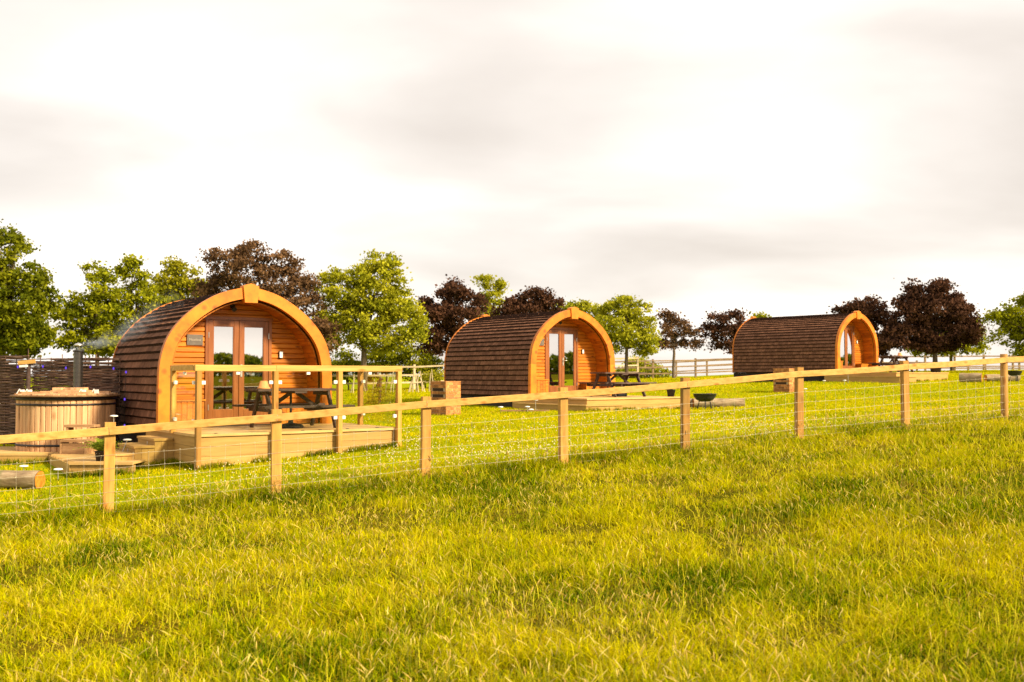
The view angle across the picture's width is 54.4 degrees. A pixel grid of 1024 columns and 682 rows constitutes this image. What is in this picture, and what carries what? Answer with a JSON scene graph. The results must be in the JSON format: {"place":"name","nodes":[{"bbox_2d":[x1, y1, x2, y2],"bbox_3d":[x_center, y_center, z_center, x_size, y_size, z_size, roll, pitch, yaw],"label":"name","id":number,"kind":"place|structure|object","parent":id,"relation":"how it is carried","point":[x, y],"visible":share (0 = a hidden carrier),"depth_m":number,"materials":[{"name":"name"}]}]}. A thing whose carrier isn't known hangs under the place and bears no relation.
{"place":"outdoors","nodes":[
{"label":"outdoors","id":0,"kind":"place"},
{"bbox_2d":[0,440,691,533],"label":"fence line grass","id":1,"kind":"structure","parent":0,"point":[160,504],"depth_m":12.53,"materials":[{"name":"green plant"}]},
{"bbox_2d":[0,371,1023,681],"bbox_3d":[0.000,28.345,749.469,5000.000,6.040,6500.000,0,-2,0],"label":"ground","id":2,"kind":"structure","parent":0,"point":[728,495],"depth_m":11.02,"materials":[{"name":"green plant"}]},
{"bbox_2d":[0,349,30,445],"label":"wattle hurdle","id":3,"kind":"object","parent":2,"relation":"on","point":[12,381],"visible":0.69,"depth_m":19.28,"materials":[{"name":"brown wicker"}]},
{"bbox_2d":[0,470,45,488],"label":"log","id":4,"kind":"object","parent":2,"relation":"on","point":[24,481],"visible":0.96,"depth_m":13.79,"materials":[{"name":"brown wood"}]},
{"bbox_2d":[18,359,35,391],"bbox_3d":[-9.270,1.205,19.028,0.337,1.703,0.106,0,-2,0],"label":"sign post","id":5,"kind":"object","parent":2,"relation":"on","point":[28,363],"visible":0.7,"depth_m":19.01,"materials":[{"name":"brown wood"}]},
{"bbox_2d":[0,219,68,358],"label":"tree","id":6,"kind":"object","parent":2,"relation":"on","point":[23,330],"visible":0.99,"depth_m":43.66,"materials":[{"name":"green plant"}]},
{"bbox_2d":[53,468,62,479],"bbox_3d":[-6.630,1.962,14.541,0.136,0.212,0.136,0,-2,0],"label":"solar light","id":7,"kind":"object","parent":2,"relation":"on","point":[58,469],"visible":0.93,"depth_m":14.53,"materials":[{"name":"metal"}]},
{"bbox_2d":[0,446,147,473],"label":"tub platform","id":8,"kind":"structure","parent":2,"relation":"on","point":[78,462],"depth_m":15.71,"materials":[{"name":"beige wood"}]},
{"bbox_2d":[10,343,121,451],"bbox_3d":[-7.940,0.968,17.757,1.820,1.890,1.820,0,-2,0],"label":"hot tub","id":9,"kind":"object","parent":8,"relation":"on","point":[53,409],"visible":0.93,"depth_m":17.08,"materials":[{"name":"brown wood"}]},
{"bbox_2d":[60,424,99,453],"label":"tub steps","id":10,"kind":"structure","parent":8,"relation":"on","point":[68,445],"depth_m":16.43,"materials":[{"name":"brown wood"}]},
{"bbox_2d":[73,438,130,460],"bbox_3d":[-6.252,1.647,15.184,0.738,0.355,0.694,0,-2,0],"label":"potted plant","id":11,"kind":"object","parent":8,"relation":"on","point":[98,445],"visible":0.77,"depth_m":15.09,"materials":[{"name":"green plant"}]},
{"bbox_2d":[29,354,121,445],"bbox_3d":[-8.262,1.197,18.745,2.239,1.898,0.061,-1,-2,20],"label":"wattle hurdle","id":12,"kind":"object","parent":2,"relation":"on","point":[103,378],"visible":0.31,"depth_m":18.66,"materials":[{"name":"brown wicker"}]},
{"bbox_2d":[2,364,126,425],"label":"string lights","id":13,"kind":"object","parent":12,"relation":"attached to","point":[90,367],"visible":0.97,"depth_m":18.38,"materials":[{"name":"blue glowing glass"},{"name":"black plastic cable"}]},
{"bbox_2d":[46,258,137,361],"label":"tree","id":14,"kind":"object","parent":2,"relation":"on","point":[96,319],"visible":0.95,"depth_m":46.75,"materials":[{"name":"green plant"}]},
{"bbox_2d":[102,253,182,357],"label":"tree","id":15,"kind":"object","parent":2,"relation":"on","point":[152,299],"visible":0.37,"depth_m":47.83,"materials":[{"name":"green plant"}]},
{"bbox_2d":[115,435,173,466],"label":"deck steps","id":16,"kind":"structure","parent":2,"relation":"on","point":[162,446],"depth_m":15.57,"materials":[{"name":"beige wood"}]},
{"bbox_2d":[135,255,207,313],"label":"tree","id":17,"kind":"object","parent":2,"relation":"on","point":[175,282],"visible":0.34,"depth_m":59.70,"materials":[{"name":"green plant"}]},
{"bbox_2d":[112,283,331,446],"bbox_3d":[-5.513,0.655,18.727,3.154,3.250,3.185,1,-2,-36],"label":"camping pod","id":18,"kind":"object","parent":2,"relation":"on","point":[250,324],"visible":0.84,"depth_m":17.86,"materials":[{"name":"brown wood"}]},
{"bbox_2d":[208,320,238,418],"bbox_3d":[-5.151,0.539,17.749,0.563,1.825,0.069,1,-2,-36],"label":"door","id":19,"kind":"structure","parent":18,"relation":"in","point":[223,335],"depth_m":17.76,"materials":[{"name":"brown wood"}]},
{"bbox_2d":[238,321,268,416],"bbox_3d":[-4.677,0.550,18.068,0.563,1.825,0.110,1,-2,-36],"label":"door","id":20,"kind":"structure","parent":18,"relation":"in","point":[253,335],"depth_m":18.07,"materials":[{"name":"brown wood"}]},
{"bbox_2d":[186,238,344,354],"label":"tree","id":21,"kind":"object","parent":2,"relation":"on","point":[240,257],"visible":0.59,"depth_m":47.67,"materials":[{"name":"brown plant"}]},
{"bbox_2d":[146,365,401,469],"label":"raised deck","id":22,"kind":"structure","parent":2,"relation":"on","point":[185,440],"depth_m":15.71,"materials":[{"name":"beige wood"}]},
{"bbox_2d":[282,393,303,427],"bbox_3d":[-3.736,1.173,16.813,0.430,0.585,0.430,1,-2,-36],"label":"parasol base","id":23,"kind":"object","parent":22,"relation":"on","point":[290,424],"visible":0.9,"depth_m":16.72,"materials":[{"name":"black metal"}]},
{"bbox_2d":[233,388,354,427],"bbox_3d":[-3.696,1.146,16.843,1.600,0.679,1.400,1,-2,-36],"label":"picnic table","id":24,"kind":"object","parent":22,"relation":"on","point":[308,405],"visible":0.8,"depth_m":16.76,"materials":[{"name":"brown wood"}]},
{"bbox_2d":[257,381,269,388],"bbox_3d":[-4.108,0.726,16.472,0.216,0.135,0.216,0,-2,0],"label":"terracotta pot","id":25,"kind":"object","parent":24,"relation":"on","point":[263,385],"visible":0.96,"depth_m":16.41,"materials":[{"name":"orange ceramic"}]},
{"bbox_2d":[330,347,375,389],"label":"bush","id":26,"kind":"object","parent":2,"relation":"on","point":[348,360],"visible":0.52,"depth_m":56.64,"materials":[{"name":"green plant"}]},
{"bbox_2d":[310,248,434,390],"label":"tree","id":27,"kind":"object","parent":2,"relation":"on","point":[362,306],"visible":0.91,"depth_m":48.63,"materials":[{"name":"green plant"}]},
{"bbox_2d":[356,377,405,404],"bbox_3d":[-4.002,1.776,29.963,1.654,1.424,1.421,1,-2,-20],"label":"bush","id":28,"kind":"object","parent":2,"relation":"on","point":[380,390],"visible":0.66,"depth_m":29.93,"materials":[{"name":"green plant"}]},
{"bbox_2d":[367,350,414,387],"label":"bush","id":29,"kind":"object","parent":2,"relation":"on","point":[388,360],"visible":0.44,"depth_m":57.55,"materials":[{"name":"green plant"}]},
{"bbox_2d":[394,344,443,387],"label":"bush","id":30,"kind":"object","parent":2,"relation":"on","point":[420,361],"visible":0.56,"depth_m":57.53,"materials":[{"name":"green plant"}]},
{"bbox_2d":[416,368,443,385],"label":"bush","id":31,"kind":"object","parent":2,"relation":"on","point":[436,376],"visible":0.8,"depth_m":43.89,"materials":[{"name":"green plant"}]},
{"bbox_2d":[430,381,460,414],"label":"brick pillar","id":32,"kind":"structure","parent":2,"relation":"on","point":[441,390],"depth_m":24.05,"materials":[{"name":"orange brick"}]},
{"bbox_2d":[412,274,493,356],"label":"tree","id":33,"kind":"object","parent":2,"relation":"on","point":[450,313],"visible":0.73,"depth_m":53.45,"materials":[{"name":"brown plant"}]},
{"bbox_2d":[0,378,950,477],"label":"deck edge grass","id":34,"kind":"structure","parent":2,"relation":"on","point":[173,461],"depth_m":15.47,"materials":[{"name":"green plant"}]},
{"bbox_2d":[332,356,638,388],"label":"paddock fence","id":35,"kind":"object","parent":2,"relation":"on","point":[414,366],"visible":0.22,"depth_m":52.77,"materials":[{"name":"brown wood"}]},
{"bbox_2d":[470,273,511,314],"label":"tree","id":36,"kind":"object","parent":2,"relation":"on","point":[499,283],"visible":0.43,"depth_m":63.86,"materials":[{"name":"green plant"}]},
{"bbox_2d":[0,369,1023,519],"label":"lawn grass","id":37,"kind":"structure","parent":2,"relation":"on","point":[772,410],"depth_m":20.25,"materials":[{"name":"green plant"}]},
{"bbox_2d":[0,354,1023,516],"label":"post and rail fence","id":38,"kind":"object","parent":2,"relation":"on","point":[109,431],"visible":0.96,"depth_m":13.77,"materials":[{"name":"brown wood"}]},
{"bbox_2d":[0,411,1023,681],"bbox_3d":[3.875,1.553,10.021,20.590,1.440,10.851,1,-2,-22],"label":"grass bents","id":39,"kind":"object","parent":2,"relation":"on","point":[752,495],"depth_m":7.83,"materials":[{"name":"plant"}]},
{"bbox_2d":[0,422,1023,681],"bbox_3d":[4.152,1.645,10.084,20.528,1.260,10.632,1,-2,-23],"label":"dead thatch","id":40,"kind":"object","parent":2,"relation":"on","point":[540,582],"visible":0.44,"depth_m":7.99,"materials":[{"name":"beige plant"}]},
{"bbox_2d":[10,400,1023,523],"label":"fence line seed heads","id":41,"kind":"object","parent":2,"relation":"on","point":[807,432],"visible":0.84,"depth_m":14.15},
{"bbox_2d":[501,410,548,410],"bbox_3d":[0.318,1.723,24.656,1.200,0.035,0.180,0,-2,-6],"label":"plank","id":42,"kind":"object","parent":2,"relation":"on","point":[525,410],"visible":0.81,"depth_m":24.57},
{"bbox_2d":[487,285,565,315],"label":"tree","id":43,"kind":"object","parent":2,"relation":"on","point":[541,300],"visible":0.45,"depth_m":55.66,"materials":[{"name":"brown plant"}]},
{"bbox_2d":[444,307,614,406],"bbox_3d":[0.443,0.721,29.565,3.154,3.250,4.315,2,-2,-38],"label":"camping pod","id":44,"kind":"object","parent":2,"relation":"on","point":[570,348],"visible":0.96,"depth_m":28.50,"materials":[{"name":"brown wood"}]},
{"bbox_2d":[547,329,561,391],"bbox_3d":[1.183,0.591,28.166,0.553,1.825,0.047,2,-2,-38],"label":"door","id":45,"kind":"structure","parent":44,"relation":"in","point":[554,337],"depth_m":28.18,"materials":[{"name":"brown wood"}]},
{"bbox_2d":[562,330,576,390],"bbox_3d":[1.648,0.602,28.489,0.563,1.825,0.110,2,-2,-38],"label":"door","id":46,"kind":"structure","parent":44,"relation":"in","point":[569,339],"depth_m":28.52,"materials":[{"name":"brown wood"}]},
{"bbox_2d":[96,387,994,502],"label":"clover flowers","id":47,"kind":"object","parent":2,"relation":"on","point":[518,442],"visible":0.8,"depth_m":16.56,"materials":[{"name":"plant"}]},
{"bbox_2d":[555,297,608,319],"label":"tree","id":48,"kind":"object","parent":2,"relation":"on","point":[585,306],"visible":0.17,"depth_m":63.77,"materials":[{"name":"green plant"}]},
{"bbox_2d":[512,395,679,410],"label":"deck","id":49,"kind":"structure","parent":2,"relation":"on","point":[596,402],"depth_m":25.68,"materials":[{"name":"beige wood"}]},
{"bbox_2d":[579,372,656,396],"bbox_3d":[2.881,1.192,27.109,1.600,0.679,1.400,2,-2,-38],"label":"picnic table","id":50,"kind":"object","parent":49,"relation":"on","point":[609,383],"visible":0.92,"depth_m":26.92,"materials":[{"name":"brown wood"}]},
{"bbox_2d":[667,389,674,396],"bbox_3d":[4.350,1.378,27.136,0.388,0.271,0.319,1,-2,-24],"label":"potted plant","id":51,"kind":"object","parent":49,"relation":"on","point":[670,392],"visible":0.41,"depth_m":27.00,"materials":[{"name":"black plant"}]},
{"bbox_2d":[590,292,664,378],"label":"tree","id":52,"kind":"object","parent":2,"relation":"on","point":[631,319],"visible":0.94,"depth_m":56.71,"materials":[{"name":"green plant"}]},
{"bbox_2d":[615,355,668,377],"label":"bush","id":53,"kind":"object","parent":2,"relation":"on","point":[640,363],"visible":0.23,"depth_m":74.69,"materials":[{"name":"green plant"}]},
{"bbox_2d":[615,364,671,378],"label":"bush","id":54,"kind":"object","parent":2,"relation":"on","point":[663,370],"visible":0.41,"depth_m":67.81,"materials":[{"name":"green plant"}]},
{"bbox_2d":[615,358,731,377],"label":"paddock fence","id":55,"kind":"object","parent":2,"relation":"on","point":[695,366],"visible":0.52,"depth_m":65.03,"materials":[{"name":"brown wood"}]},
{"bbox_2d":[649,308,708,377],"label":"tree","id":56,"kind":"object","parent":2,"relation":"on","point":[670,319],"visible":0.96,"depth_m":59.90,"materials":[{"name":"brown plant"}]},
{"bbox_2d":[644,359,731,376],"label":"paddock fence","id":57,"kind":"object","parent":2,"relation":"on","point":[706,369],"visible":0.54,"depth_m":72.46,"materials":[{"name":"brown wood"}]},
{"bbox_2d":[693,393,715,408],"bbox_3d":[5.028,1.578,25.961,0.629,0.420,0.629,0,-2,-14],"label":"fire bowl","id":58,"kind":"object","parent":2,"relation":"on","point":[705,397],"visible":0.98,"depth_m":25.78,"materials":[{"name":"black metal"}]},
{"bbox_2d":[692,398,744,407],"bbox_3d":[5.637,1.701,27.201,1.412,0.282,0.293,0,-2,-4],"label":"log","id":59,"kind":"object","parent":2,"relation":"on","point":[729,402],"visible":0.65,"depth_m":27.09,"materials":[{"name":"brown wood"}]},
{"bbox_2d":[695,307,750,354],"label":"tree","id":60,"kind":"object","parent":2,"relation":"on","point":[725,326],"visible":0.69,"depth_m":59.79,"materials":[{"name":"brown plant"}]},
{"bbox_2d":[748,311,771,317],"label":"tree","id":61,"kind":"object","parent":2,"relation":"on","point":[759,315],"visible":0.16,"depth_m":55.90,"materials":[{"name":"green plant"}]},
{"bbox_2d":[773,368,793,391],"bbox_3d":[9.319,1.404,33.967,0.446,0.937,0.666,2,-2,-38],"label":"wooden box","id":62,"kind":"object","parent":2,"relation":"on","point":[785,385],"depth_m":33.76,"materials":[{"name":"brown wood"}]},
{"bbox_2d":[732,311,878,381],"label":"camping pod","id":63,"kind":"object","parent":2,"relation":"on","point":[764,345],"visible":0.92,"depth_m":41.09,"materials":[{"name":"brown wood"}]},
{"bbox_2d":[840,327,846,368],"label":"door","id":64,"kind":"structure","parent":63,"relation":"in","point":[843,339],"depth_m":40.53,"materials":[{"name":"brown wood"}]},
{"bbox_2d":[846,327,853,367],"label":"door","id":65,"kind":"structure","parent":63,"relation":"in","point":[849,330],"depth_m":40.84,"materials":[{"name":"brown wood"}]},
{"bbox_2d":[826,294,893,358],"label":"tree","id":66,"kind":"object","parent":2,"relation":"on","point":[871,309],"visible":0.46,"depth_m":59.65,"materials":[{"name":"brown plant"}]},
{"bbox_2d":[824,372,948,382],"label":"deck","id":67,"kind":"structure","parent":2,"relation":"on","point":[888,377],"depth_m":37.88,"materials":[{"name":"brown wood"}]},
{"bbox_2d":[868,356,915,371],"bbox_3d":[15.170,0.930,39.486,1.600,0.679,1.400,2,-3,-41],"label":"picnic table","id":68,"kind":"object","parent":67,"relation":"on","point":[895,361],"visible":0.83,"depth_m":39.29,"materials":[{"name":"brown wood"}]},
{"bbox_2d":[876,277,989,361],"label":"tree","id":69,"kind":"object","parent":2,"relation":"on","point":[916,329],"visible":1,"depth_m":57.54,"materials":[{"name":"brown plant"}]},
{"bbox_2d":[905,323,992,370],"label":"tree","id":70,"kind":"object","parent":2,"relation":"on","point":[980,348],"visible":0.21,"depth_m":62.66,"materials":[{"name":"green plant"}]},
{"bbox_2d":[879,354,1023,369],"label":"paddock fence","id":71,"kind":"object","parent":2,"relation":"on","point":[983,356],"visible":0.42,"depth_m":67.01,"materials":[{"name":"brown wood"}]},
{"bbox_2d":[881,360,1023,370],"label":"paddock fence","id":72,"kind":"object","parent":2,"relation":"on","point":[1018,368],"visible":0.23,"depth_m":71.65,"materials":[{"name":"wood"}]},
{"bbox_2d":[959,373,981,382],"bbox_3d":[16.938,1.369,36.766,0.762,0.385,0.370,-1,-2,30],"label":"log","id":73,"kind":"object","parent":2,"relation":"on","point":[970,377],"visible":0.84,"depth_m":36.65,"materials":[{"name":"brown wood"}]},
{"bbox_2d":[976,288,1023,356],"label":"tree","id":74,"kind":"object","parent":2,"relation":"on","point":[1010,319],"visible":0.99,"depth_m":54.91,"materials":[{"name":"green plant"}]},
{"bbox_2d":[983,374,1020,381],"bbox_3d":[18.469,1.402,37.518,1.312,0.302,0.297,0,-2,-4],"label":"log","id":75,"kind":"object","parent":2,"relation":"on","point":[988,377],"visible":0.52,"depth_m":37.40,"materials":[{"name":"brown wood"}]},
{"bbox_2d":[1008,371,1021,381],"bbox_3d":[18.567,1.305,36.777,0.546,0.420,0.566,0,-2,-11],"label":"fire bowl","id":76,"kind":"object","parent":2,"relation":"on","point":[1014,373],"visible":0.91,"depth_m":36.62,"materials":[{"name":"black metal"}]},
{"bbox_2d":[0,0,1023,375],"label":"sky","id":77,"kind":"structure","parent":0,"point":[779,158],"materials":[{"name":"white"}]},
{"bbox_2d":[612,393,626,396],"bbox_3d":[2.947,1.438,27.342,0.370,0.165,0.310,2,-2,-38],"label":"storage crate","id":78,"kind":"object","parent":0,"point":[622,394],"visible":0.21,"depth_m":27.22,"materials":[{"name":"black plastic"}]},
{"bbox_2d":[930,368,940,371],"bbox_3d":[16.950,1.043,39.835,0.637,0.439,0.618,0,-2,0],"label":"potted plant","id":79,"kind":"object","parent":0,"point":[935,369],"visible":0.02,"depth_m":39.67,"materials":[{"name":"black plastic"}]}
]}

